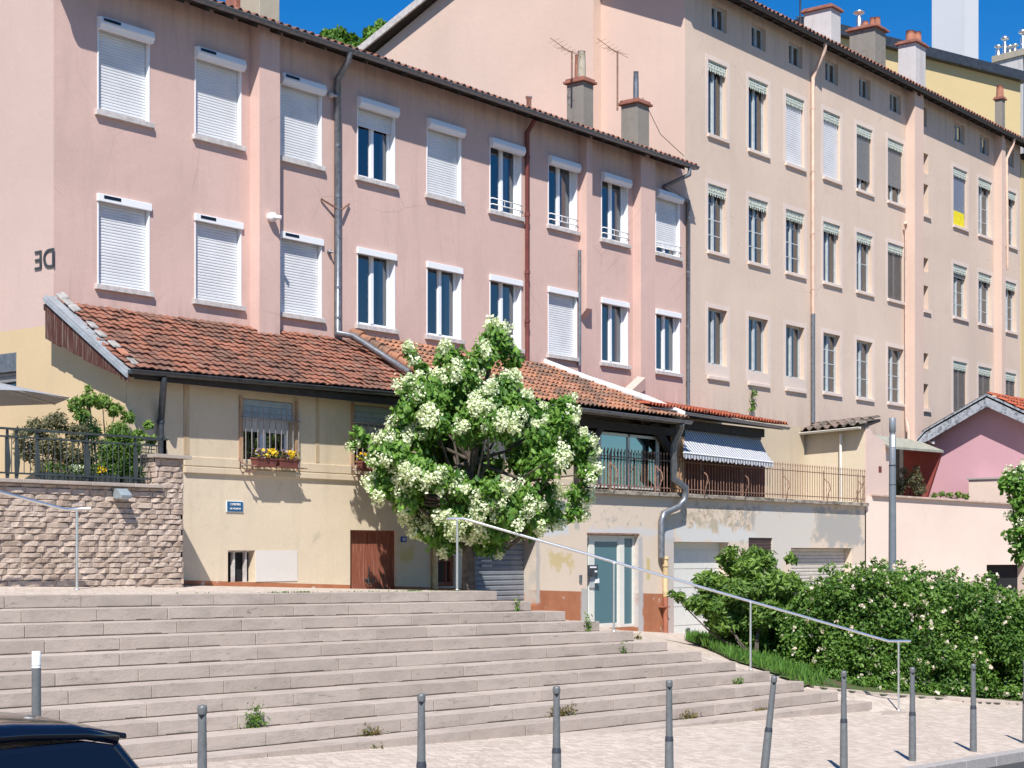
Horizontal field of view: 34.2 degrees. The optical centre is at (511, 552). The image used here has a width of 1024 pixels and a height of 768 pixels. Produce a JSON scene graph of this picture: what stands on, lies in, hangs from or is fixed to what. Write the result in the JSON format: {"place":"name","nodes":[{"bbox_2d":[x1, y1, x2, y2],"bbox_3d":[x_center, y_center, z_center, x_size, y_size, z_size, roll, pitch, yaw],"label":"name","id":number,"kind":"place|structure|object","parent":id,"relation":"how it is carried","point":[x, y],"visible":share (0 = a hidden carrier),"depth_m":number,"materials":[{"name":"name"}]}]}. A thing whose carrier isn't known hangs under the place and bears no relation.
{"place":"outdoors","nodes":[
{"label":"outdoors","id":0,"kind":"place"},
{"bbox_2d":[319,23,358,46],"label":"tree","id":1,"kind":"object","parent":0,"point":[341,34],"visible":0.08,"depth_m":59.85,"materials":[{"name":"green plant"}]},
{"bbox_2d":[356,18,386,46],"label":"tree","id":2,"kind":"object","parent":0,"point":[368,31],"visible":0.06,"depth_m":57.78,"materials":[{"name":"green plant"}]},
{"bbox_2d":[0,585,1023,767],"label":"pavement","id":3,"kind":"structure","parent":0,"point":[876,739],"depth_m":22.60,"materials":[{"name":"stone"}]},
{"bbox_2d":[31,651,40,716],"bbox_3d":[-3.242,1.534,11.341,0.071,1.728,0.072,0,0,39],"label":"white capped bollard","id":4,"kind":"object","parent":3,"relation":"on","point":[36,682],"visible":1,"depth_m":11.31,"materials":[{"name":"metal"}]},
{"bbox_2d":[0,490,90,589],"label":"handrail","id":5,"kind":"object","parent":3,"relation":"on","point":[76,509],"visible":1,"depth_m":23.70,"materials":[{"name":"metal"}]},
{"bbox_2d":[0,454,191,587],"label":"rubble wall","id":6,"kind":"structure","parent":3,"relation":"on","point":[136,540],"depth_m":24.82,"materials":[{"name":"stone"}]},
{"bbox_2d":[0,383,69,405],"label":"parasol","id":7,"kind":"object","parent":6,"relation":"on","point":[11,395],"visible":0.91,"depth_m":26.52,"materials":[{"name":"grey fabric"}]},
{"bbox_2d":[9,408,91,477],"bbox_3d":[-6.903,-1.532,25.018,0.603,1.303,1.537,0,0,39],"label":"shrub","id":8,"kind":"object","parent":6,"relation":"on","point":[60,422],"visible":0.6,"depth_m":24.93,"materials":[{"name":"green plant"}]},
{"bbox_2d":[40,458,68,480],"bbox_3d":[-6.764,-1.176,24.593,0.260,0.452,0.384,0,0,39],"label":"plant trough","id":9,"kind":"object","parent":6,"relation":"on","point":[47,477],"visible":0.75,"depth_m":24.54,"materials":[{"name":"paint"}]},
{"bbox_2d":[67,462,97,481],"bbox_3d":[-6.455,-1.152,24.964,0.275,0.404,0.464,0,0,39],"label":"plant trough","id":10,"kind":"object","parent":6,"relation":"on","point":[81,472],"visible":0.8,"depth_m":24.86,"materials":[{"name":"paint"}]},
{"bbox_2d":[0,427,168,483],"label":"terrace fence","id":11,"kind":"object","parent":6,"relation":"on","point":[37,473],"visible":0.92,"depth_m":24.59,"materials":[{"name":"metal"}]},
{"bbox_2d":[79,415,103,473],"bbox_3d":[-6.485,-1.505,25.512,0.470,1.238,0.459,0,0,39],"label":"shrub","id":12,"kind":"object","parent":6,"relation":"on","point":[90,425],"visible":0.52,"depth_m":25.46,"materials":[{"name":"green plant"}]},
{"bbox_2d":[66,384,135,462],"bbox_3d":[-6.370,-1.753,25.903,0.494,1.719,1.240,0,0,39],"label":"shrub","id":13,"kind":"object","parent":6,"relation":"on","point":[101,401],"visible":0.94,"depth_m":25.72,"materials":[{"name":"green plant"}]},
{"bbox_2d":[91,464,121,482],"bbox_3d":[-6.188,-1.161,25.319,0.274,0.423,0.476,0,0,39],"label":"plant trough","id":14,"kind":"object","parent":6,"relation":"on","point":[111,480],"visible":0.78,"depth_m":25.25,"materials":[{"name":"paint"}]},
{"bbox_2d":[94,420,143,482],"bbox_3d":[-6.072,-1.472,25.775,0.557,1.181,1.019,0,0,39],"label":"shrub","id":15,"kind":"object","parent":6,"relation":"on","point":[120,428],"visible":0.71,"depth_m":25.63,"materials":[{"name":"green plant"}]},
{"bbox_2d":[131,419,157,453],"bbox_3d":[-5.742,-1.493,26.180,0.474,1.262,0.468,0,0,39],"label":"shrub","id":16,"kind":"object","parent":6,"relation":"on","point":[147,425],"visible":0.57,"depth_m":26.20,"materials":[{"name":"green plant"}]},
{"bbox_2d":[197,705,206,767],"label":"bollard","id":17,"kind":"object","parent":3,"relation":"on","point":[202,739],"visible":1,"depth_m":12.27,"materials":[{"name":"metal"}]},
{"bbox_2d":[416,693,426,767],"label":"bollard","id":18,"kind":"object","parent":3,"relation":"on","point":[421,749],"visible":1,"depth_m":14.17,"materials":[{"name":"metal"}]},
{"bbox_2d":[0,591,905,767],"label":"stone stairs","id":19,"kind":"structure","parent":3,"relation":"on","point":[322,672],"depth_m":22.51,"materials":[{"name":"stone"}]},
{"bbox_2d":[239,687,270,728],"bbox_3d":[-3.032,1.833,19.658,0.190,0.511,0.550,0,0,39],"label":"weed","id":20,"kind":"object","parent":19,"relation":"on","point":[256,719],"visible":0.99,"depth_m":19.65,"materials":[{"name":"green plant"}]},
{"bbox_2d":[446,517,910,710],"bbox_3d":[2.916,1.062,28.588,8.102,3.340,0.147,0,0,-5],"label":"handrail","id":21,"kind":"object","parent":19,"relation":"on","point":[695,585],"visible":1,"depth_m":28.58,"materials":[{"name":"metal"}]},
{"bbox_2d":[42,292,880,632],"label":"yellow building","id":22,"kind":"structure","parent":3,"relation":"on","point":[216,402],"depth_m":31.23,"materials":[{"name":"beige paint"}]},
{"bbox_2d":[226,501,242,511],"bbox_3d":[-4.705,-0.787,28.259,0.031,0.190,0.381,0,0,39],"label":"street sign","id":23,"kind":"object","parent":22,"relation":"attached to","point":[234,506],"visible":1,"depth_m":28.24,"materials":[{"name":"blue plastic"}]},
{"bbox_2d":[228,550,250,581],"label":"window","id":24,"kind":"structure","parent":22,"relation":"in","point":[237,559],"depth_m":28.55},
{"bbox_2d":[250,448,278,467],"bbox_3d":[-4.222,-1.638,28.461,0.271,0.334,0.532,0,0,39],"label":"flower box","id":25,"kind":"object","parent":22,"relation":"attached to","point":[270,461],"visible":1,"depth_m":28.38,"materials":[{"name":"red plant"}]},
{"bbox_2d":[238,396,307,473],"bbox_3d":[-4.222,-2.004,28.811,0.482,1.331,1.507,0,0,39],"label":"window","id":26,"kind":"structure","parent":22,"relation":"in","point":[264,417],"depth_m":28.90,"materials":[{"name":"grey glass"}]},
{"bbox_2d":[274,449,301,467],"bbox_3d":[-3.894,-1.640,28.870,0.282,0.330,0.529,0,0,39],"label":"flower box","id":27,"kind":"object","parent":22,"relation":"attached to","point":[288,460],"visible":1,"depth_m":28.83,"materials":[{"name":"red plant"}]},
{"bbox_2d":[350,530,393,589],"bbox_3d":[-2.661,0.155,31.048,0.086,1.153,1.275,0,0,39],"label":"door","id":28,"kind":"structure","parent":22,"relation":"in","point":[371,551],"depth_m":31.11,"materials":[{"name":"paint"}]},
{"bbox_2d":[350,402,393,477],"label":"window","id":29,"kind":"structure","parent":22,"relation":"in","point":[367,419],"depth_m":30.84,"materials":[{"name":"brown wood"}]},
{"bbox_2d":[438,556,452,586],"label":"window","id":30,"kind":"structure","parent":22,"relation":"in","point":[445,568],"depth_m":32.67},
{"bbox_2d":[475,539,523,600],"bbox_3d":[-0.480,0.513,34.104,0.038,1.605,2.336,0,0,39],"label":"garage door","id":31,"kind":"structure","parent":22,"relation":"in","point":[508,572],"depth_m":34.52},
{"bbox_2d":[587,535,633,627],"bbox_3d":[2.196,0.641,37.077,0.166,2.067,1.980,0,0,39],"label":"entry door","id":32,"kind":"structure","parent":22,"relation":"in","point":[618,548],"depth_m":37.16,"materials":[{"name":"teal glass"}]},
{"bbox_2d":[579,430,658,489],"bbox_3d":[2.443,-2.080,37.632,0.060,1.240,3.112,0,0,39],"label":"veranda window","id":33,"kind":"structure","parent":22,"relation":"in","point":[607,439],"depth_m":37.85,"materials":[{"name":"blue glass"}]},
{"bbox_2d":[674,542,719,632],"bbox_3d":[4.363,0.957,40.081,0.094,2.441,2.465,0,0,39],"label":"garage door","id":34,"kind":"structure","parent":22,"relation":"in","point":[690,558],"depth_m":39.96,"materials":[{"name":"paint"}]},
{"bbox_2d":[579,447,864,502],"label":"terrace railing","id":35,"kind":"object","parent":22,"relation":"on","point":[742,475],"visible":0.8,"depth_m":41.09,"materials":[{"name":"metal"}]},
{"bbox_2d":[683,430,773,467],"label":"awning","id":36,"kind":"object","parent":22,"relation":"attached to","point":[716,447],"visible":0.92,"depth_m":40.67,"materials":[{"name":"fabric"}]},
{"bbox_2d":[791,548,844,593],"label":"garage door","id":37,"kind":"structure","parent":22,"relation":"in","point":[813,558],"depth_m":44.81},
{"bbox_2d":[344,314,604,590],"bbox_3d":[-0.572,-1.626,29.736,4.239,5.267,4.186,0,0,39],"label":"flowering tree","id":38,"kind":"object","parent":3,"relation":"on","point":[450,420],"visible":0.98,"depth_m":29.20,"materials":[{"name":"green plant"}]},
{"bbox_2d":[552,686,560,767],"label":"bollard","id":39,"kind":"object","parent":3,"relation":"on","point":[556,755],"visible":1,"depth_m":15.67,"materials":[{"name":"metal"}]},
{"bbox_2d":[665,680,673,767],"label":"bollard","id":40,"kind":"object","parent":3,"relation":"on","point":[669,755],"visible":1,"depth_m":17.18,"materials":[{"name":"metal"}]},
{"bbox_2d":[357,0,1023,561],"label":"beige building","id":41,"kind":"structure","parent":3,"relation":"on","point":[855,230],"depth_m":47.96,"materials":[{"name":"paint"}]},
{"bbox_2d":[705,53,729,143],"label":"window","id":42,"kind":"structure","parent":41,"relation":"in","point":[710,65],"depth_m":44.19,"materials":[{"name":"grey wood"}]},
{"bbox_2d":[705,177,729,258],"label":"window","id":43,"kind":"structure","parent":41,"relation":"in","point":[714,190],"depth_m":44.16,"materials":[{"name":"grey wood"}]},
{"bbox_2d":[705,302,729,381],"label":"window","id":44,"kind":"structure","parent":41,"relation":"in","point":[714,370],"depth_m":44.27,"materials":[{"name":"grey wood"}]},
{"bbox_2d":[746,71,770,158],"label":"window","id":45,"kind":"structure","parent":41,"relation":"in","point":[754,85],"depth_m":45.82,"materials":[{"name":"grey wood"}]},
{"bbox_2d":[746,191,770,269],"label":"window","id":46,"kind":"structure","parent":41,"relation":"in","point":[754,204],"depth_m":45.82,"materials":[{"name":"grey wood"}]},
{"bbox_2d":[746,311,770,387],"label":"window","id":47,"kind":"structure","parent":41,"relation":"in","point":[754,377],"depth_m":45.90,"materials":[{"name":"grey wood"}]},
{"bbox_2d":[784,88,806,172],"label":"window","id":48,"kind":"structure","parent":41,"relation":"in","point":[793,106],"depth_m":47.47,"materials":[{"name":"grey wood"}]},
{"bbox_2d":[784,203,806,278],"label":"window","id":49,"kind":"structure","parent":41,"relation":"in","point":[790,215],"depth_m":47.48,"materials":[{"name":"grey wood"}]},
{"bbox_2d":[784,319,806,393],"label":"window","id":50,"kind":"structure","parent":41,"relation":"in","point":[791,384],"depth_m":47.61,"materials":[{"name":"grey wood"}]},
{"bbox_2d":[821,104,842,185],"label":"window","id":51,"kind":"structure","parent":41,"relation":"in","point":[829,163],"depth_m":49.17,"materials":[{"name":"plastic"}]},
{"bbox_2d":[821,216,842,288],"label":"window","id":52,"kind":"structure","parent":41,"relation":"in","point":[826,227],"depth_m":49.18,"materials":[{"name":"grey wood"}]},
{"bbox_2d":[821,327,842,396],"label":"window","id":53,"kind":"structure","parent":41,"relation":"in","point":[827,349],"depth_m":49.31,"materials":[{"name":"grey wood"}]},
{"bbox_2d":[855,119,874,197],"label":"window","id":54,"kind":"structure","parent":41,"relation":"in","point":[861,171],"depth_m":50.88,"materials":[{"name":"grey wood"}]},
{"bbox_2d":[855,227,874,297],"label":"window","id":55,"kind":"structure","parent":41,"relation":"in","point":[859,237],"depth_m":50.84,"materials":[{"name":"grey wood"}]},
{"bbox_2d":[855,335,874,401],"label":"window","id":56,"kind":"structure","parent":41,"relation":"in","point":[858,345],"depth_m":50.95,"materials":[{"name":"grey wood"}]},
{"bbox_2d":[886,237,904,305],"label":"window","id":57,"kind":"structure","parent":41,"relation":"in","point":[894,252],"depth_m":52.47,"materials":[{"name":"grey wood"}]},
{"bbox_2d":[886,342,904,406],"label":"window","id":58,"kind":"structure","parent":41,"relation":"in","point":[889,353],"depth_m":52.50,"materials":[{"name":"grey wood"}]},
{"bbox_2d":[886,133,905,208],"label":"window","id":59,"kind":"structure","parent":41,"relation":"in","point":[894,149],"depth_m":52.50,"materials":[{"name":"grey wood"}]},
{"bbox_2d":[952,356,968,411],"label":"window","id":60,"kind":"structure","parent":41,"relation":"in","point":[958,368],"depth_m":56.34,"materials":[{"name":"grey wood"}]},
{"bbox_2d":[952,162,969,232],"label":"window","id":61,"kind":"structure","parent":41,"relation":"in","point":[958,176],"depth_m":56.38,"materials":[{"name":"grey wood"}]},
{"bbox_2d":[952,259,969,322],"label":"window","id":62,"kind":"structure","parent":41,"relation":"in","point":[958,271],"depth_m":56.41,"materials":[{"name":"grey wood"}]},
{"bbox_2d":[977,362,992,397],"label":"window","id":63,"kind":"structure","parent":41,"relation":"in","point":[983,374],"depth_m":57.96,"materials":[{"name":"grey wood"}]},
{"bbox_2d":[977,173,993,241],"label":"window","id":64,"kind":"structure","parent":41,"relation":"in","point":[982,184],"depth_m":58.00,"materials":[{"name":"grey wood"}]},
{"bbox_2d":[977,267,993,328],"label":"window","id":65,"kind":"structure","parent":41,"relation":"in","point":[981,277],"depth_m":58.00,"materials":[{"name":"grey wood"}]},
{"bbox_2d":[1006,368,1017,396],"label":"window","id":66,"kind":"structure","parent":41,"relation":"in","point":[1010,378],"depth_m":59.92,"materials":[{"name":"grey wood"}]},
{"bbox_2d":[1006,277,1018,335],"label":"window","id":67,"kind":"structure","parent":41,"relation":"in","point":[1011,286],"depth_m":60.02,"materials":[{"name":"grey wood"}]},
{"bbox_2d":[1008,187,1018,250],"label":"window","id":68,"kind":"structure","parent":41,"relation":"in","point":[1011,195],"depth_m":60.14,"materials":[{"name":"grey wood"}]},
{"bbox_2d":[760,676,776,767],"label":"bollard","id":69,"kind":"object","parent":3,"relation":"on","point":[766,750],"visible":1,"depth_m":18.68,"materials":[{"name":"metal"}]},
{"bbox_2d":[840,671,847,767],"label":"bollard","id":70,"kind":"object","parent":3,"relation":"on","point":[843,743],"visible":1,"depth_m":20.21,"materials":[{"name":"metal"}]},
{"bbox_2d":[687,639,1022,702],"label":"planting bed","id":71,"kind":"object","parent":3,"relation":"on","point":[850,686],"visible":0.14,"depth_m":30.39,"materials":[{"name":"soil"}]},
{"bbox_2d":[665,544,807,653],"bbox_3d":[4.698,0.981,32.936,2.593,2.323,2.405,0,0,-38],"label":"bush","id":72,"kind":"object","parent":71,"relation":"on","point":[753,574],"visible":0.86,"depth_m":32.37,"materials":[{"name":"green plant"}]},
{"bbox_2d":[684,629,837,688],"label":"grass","id":73,"kind":"structure","parent":71,"relation":"on","point":[773,660],"depth_m":30.77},
{"bbox_2d":[888,418,895,571],"bbox_3d":[8.002,-0.135,35.000,0.170,5.416,0.170,0,0,39],"label":"lamp post","id":74,"kind":"object","parent":71,"relation":"on","point":[892,494],"visible":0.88,"depth_m":34.94,"materials":[{"name":"metal"}]},
{"bbox_2d":[773,556,1023,699],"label":"flowering hedge","id":75,"kind":"object","parent":71,"relation":"on","point":[954,630],"visible":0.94,"depth_m":31.38,"materials":[{"name":"green plant"}]},
{"bbox_2d":[997,458,1023,567],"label":"flowering tree","id":76,"kind":"object","parent":71,"relation":"on","point":[1013,479],"visible":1,"depth_m":35.93,"materials":[{"name":"green plant"}]},
{"bbox_2d":[909,667,915,760],"bbox_3d":[5.231,2.179,21.741,0.098,1.376,0.100,0,0,39],"label":"bollard","id":77,"kind":"object","parent":3,"relation":"on","point":[912,734],"visible":0.97,"depth_m":21.71,"materials":[{"name":"metal"}]},
{"bbox_2d":[809,685,1022,705],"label":"kerb edging","id":78,"kind":"object","parent":3,"relation":"on","point":[978,700],"visible":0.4,"depth_m":31.17,"materials":[{"name":"stone"}]},
{"bbox_2d":[856,421,1023,599],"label":"boundary wall","id":79,"kind":"structure","parent":3,"relation":"on","point":[942,534],"depth_m":48.25,"materials":[{"name":"paint"}]},
{"bbox_2d":[896,465,929,496],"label":"shrub","id":80,"kind":"object","parent":79,"relation":"on","point":[907,479],"visible":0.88,"depth_m":49.52,"materials":[{"name":"green plant"}]},
{"bbox_2d":[930,491,969,499],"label":"shrub","id":81,"kind":"object","parent":79,"relation":"on","point":[965,496],"visible":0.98,"depth_m":50.27,"materials":[{"name":"green plant"}]},
{"bbox_2d":[970,664,976,751],"bbox_3d":[6.452,2.239,23.274,0.098,1.376,0.100,0,0,39],"label":"bollard","id":82,"kind":"object","parent":3,"relation":"on","point":[973,728],"visible":0.92,"depth_m":23.24,"materials":[{"name":"metal"}]},
{"bbox_2d":[217,0,1023,62],"label":"sky","id":83,"kind":"structure","parent":0,"point":[997,19],"materials":[{"name":"blue"}]},
{"bbox_2d":[932,0,977,58],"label":"white tower","id":84,"kind":"structure","parent":0,"point":[954,26],"depth_m":96.85,"materials":[{"name":"paint"}]},
{"bbox_2d":[989,761,1023,767],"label":"road","id":85,"kind":"structure","parent":0,"point":[1017,765],"depth_m":22.84,"materials":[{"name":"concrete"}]},
{"bbox_2d":[0,712,138,767],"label":"parked car","id":86,"kind":"object","parent":85,"relation":"on","point":[29,741],"visible":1,"depth_m":8.81,"materials":[{"name":"black paint"}]},
{"bbox_2d":[902,748,1023,767],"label":"kerb","id":87,"kind":"structure","parent":85,"relation":"on","point":[997,758],"depth_m":22.51,"materials":[{"name":"concrete"}]},
{"bbox_2d":[992,29,1023,153],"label":"building","id":88,"kind":"structure","parent":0,"point":[1013,57],"depth_m":90.61,"materials":[{"name":"metal"}]},
{"label":"ground","id":89,"kind":"structure","parent":0,"visible":0},
{"bbox_2d":[0,0,699,479],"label":"pink house","id":90,"kind":"structure","parent":89,"relation":"on","point":[162,156],"depth_m":32.31,"materials":[{"name":"paint"}]},
{"bbox_2d":[0,352,15,385],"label":"window","id":91,"kind":"structure","parent":90,"relation":"in","point":[7,361],"depth_m":28.51,"materials":[{"name":"glass"}]},
{"bbox_2d":[94,16,154,128],"bbox_3d":[-6.728,-8.304,28.810,0.329,1.689,1.240,0,0,39],"label":"window","id":92,"kind":"structure","parent":90,"relation":"in","point":[143,38],"depth_m":28.85,"materials":[{"name":"white plastic"}]},
{"bbox_2d":[94,193,154,297],"bbox_3d":[-6.760,-5.310,28.835,0.249,1.640,1.240,0,0,39],"label":"window","id":93,"kind":"structure","parent":90,"relation":"in","point":[110,208],"depth_m":28.88,"materials":[{"name":"white plastic"}]},
{"bbox_2d":[192,213,245,311],"bbox_3d":[-5.422,-5.310,30.515,0.249,1.640,1.240,0,0,39],"label":"window","id":94,"kind":"structure","parent":90,"relation":"in","point":[207,280],"depth_m":30.57,"materials":[{"name":"white plastic"}]},
{"bbox_2d":[192,46,246,151],"bbox_3d":[-5.391,-8.304,30.490,0.329,1.689,1.240,0,0,39],"label":"window","id":95,"kind":"structure","parent":90,"relation":"in","point":[213,63],"depth_m":30.55,"materials":[{"name":"white plastic"}]},
{"bbox_2d":[280,231,325,323],"bbox_3d":[-4.115,-5.310,32.157,0.249,1.640,1.240,0,0,39],"label":"window","id":96,"kind":"structure","parent":90,"relation":"in","point":[311,311],"depth_m":32.21,"materials":[{"name":"white plastic"}]},
{"bbox_2d":[280,72,326,171],"bbox_3d":[-4.084,-8.304,32.132,0.329,1.689,1.240,0,0,39],"label":"window","id":97,"kind":"structure","parent":90,"relation":"in","point":[311,93],"depth_m":32.20,"materials":[{"name":"white plastic"}]},
{"bbox_2d":[355,247,398,334],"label":"window","id":98,"kind":"structure","parent":90,"relation":"in","point":[390,258],"depth_m":34.18,"materials":[{"name":"white plastic"}]},
{"bbox_2d":[355,96,399,190],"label":"window","id":99,"kind":"structure","parent":90,"relation":"in","point":[372,111],"depth_m":33.89,"materials":[{"name":"white plastic"}]},
{"bbox_2d":[425,261,464,344],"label":"window","id":100,"kind":"structure","parent":90,"relation":"in","point":[452,275],"depth_m":35.84,"materials":[{"name":"white plastic"}]},
{"bbox_2d":[425,118,465,206],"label":"window","id":101,"kind":"structure","parent":90,"relation":"in","point":[453,134],"depth_m":35.48,"materials":[{"name":"white plastic"}]},
{"bbox_2d":[488,137,525,221],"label":"window","id":102,"kind":"structure","parent":90,"relation":"in","point":[504,147],"depth_m":37.15,"materials":[{"name":"white plastic"}]},
{"bbox_2d":[489,274,524,353],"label":"window","id":103,"kind":"structure","parent":90,"relation":"in","point":[517,284],"depth_m":37.49,"materials":[{"name":"white plastic"}]},
{"bbox_2d":[546,286,578,361],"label":"window","id":104,"kind":"structure","parent":90,"relation":"in","point":[561,301],"depth_m":38.82,"materials":[{"name":"white plastic"}]},
{"bbox_2d":[546,155,581,235],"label":"window","id":105,"kind":"structure","parent":90,"relation":"in","point":[573,168],"depth_m":39.01,"materials":[{"name":"white plastic"}]},
{"bbox_2d":[600,297,630,369],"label":"window","id":106,"kind":"structure","parent":90,"relation":"in","point":[612,305],"depth_m":40.74,"materials":[{"name":"white plastic"}]},
{"bbox_2d":[600,172,632,248],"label":"window","id":107,"kind":"structure","parent":90,"relation":"in","point":[611,181],"depth_m":40.56,"materials":[{"name":"white plastic"}]},
{"bbox_2d":[655,309,682,377],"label":"window","id":108,"kind":"structure","parent":90,"relation":"in","point":[666,316],"depth_m":42.61,"materials":[{"name":"white plastic"}]},
{"bbox_2d":[655,188,684,261],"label":"window","id":109,"kind":"structure","parent":90,"relation":"in","point":[663,199],"depth_m":42.27,"materials":[{"name":"white plastic"}]},
{"bbox_2d":[795,18,1023,146],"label":"yellow far building","id":110,"kind":"structure","parent":89,"relation":"on","point":[970,83],"depth_m":79.72,"materials":[{"name":"paint"}]},
{"bbox_2d":[875,392,1023,501],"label":"mauve house","id":111,"kind":"structure","parent":89,"relation":"on","point":[973,448],"depth_m":51.91,"materials":[{"name":"paint"}]},
{"bbox_2d":[1020,153,1023,397],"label":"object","id":112,"kind":"structure","parent":89,"relation":"on","point":[1022,275],"depth_m":60.46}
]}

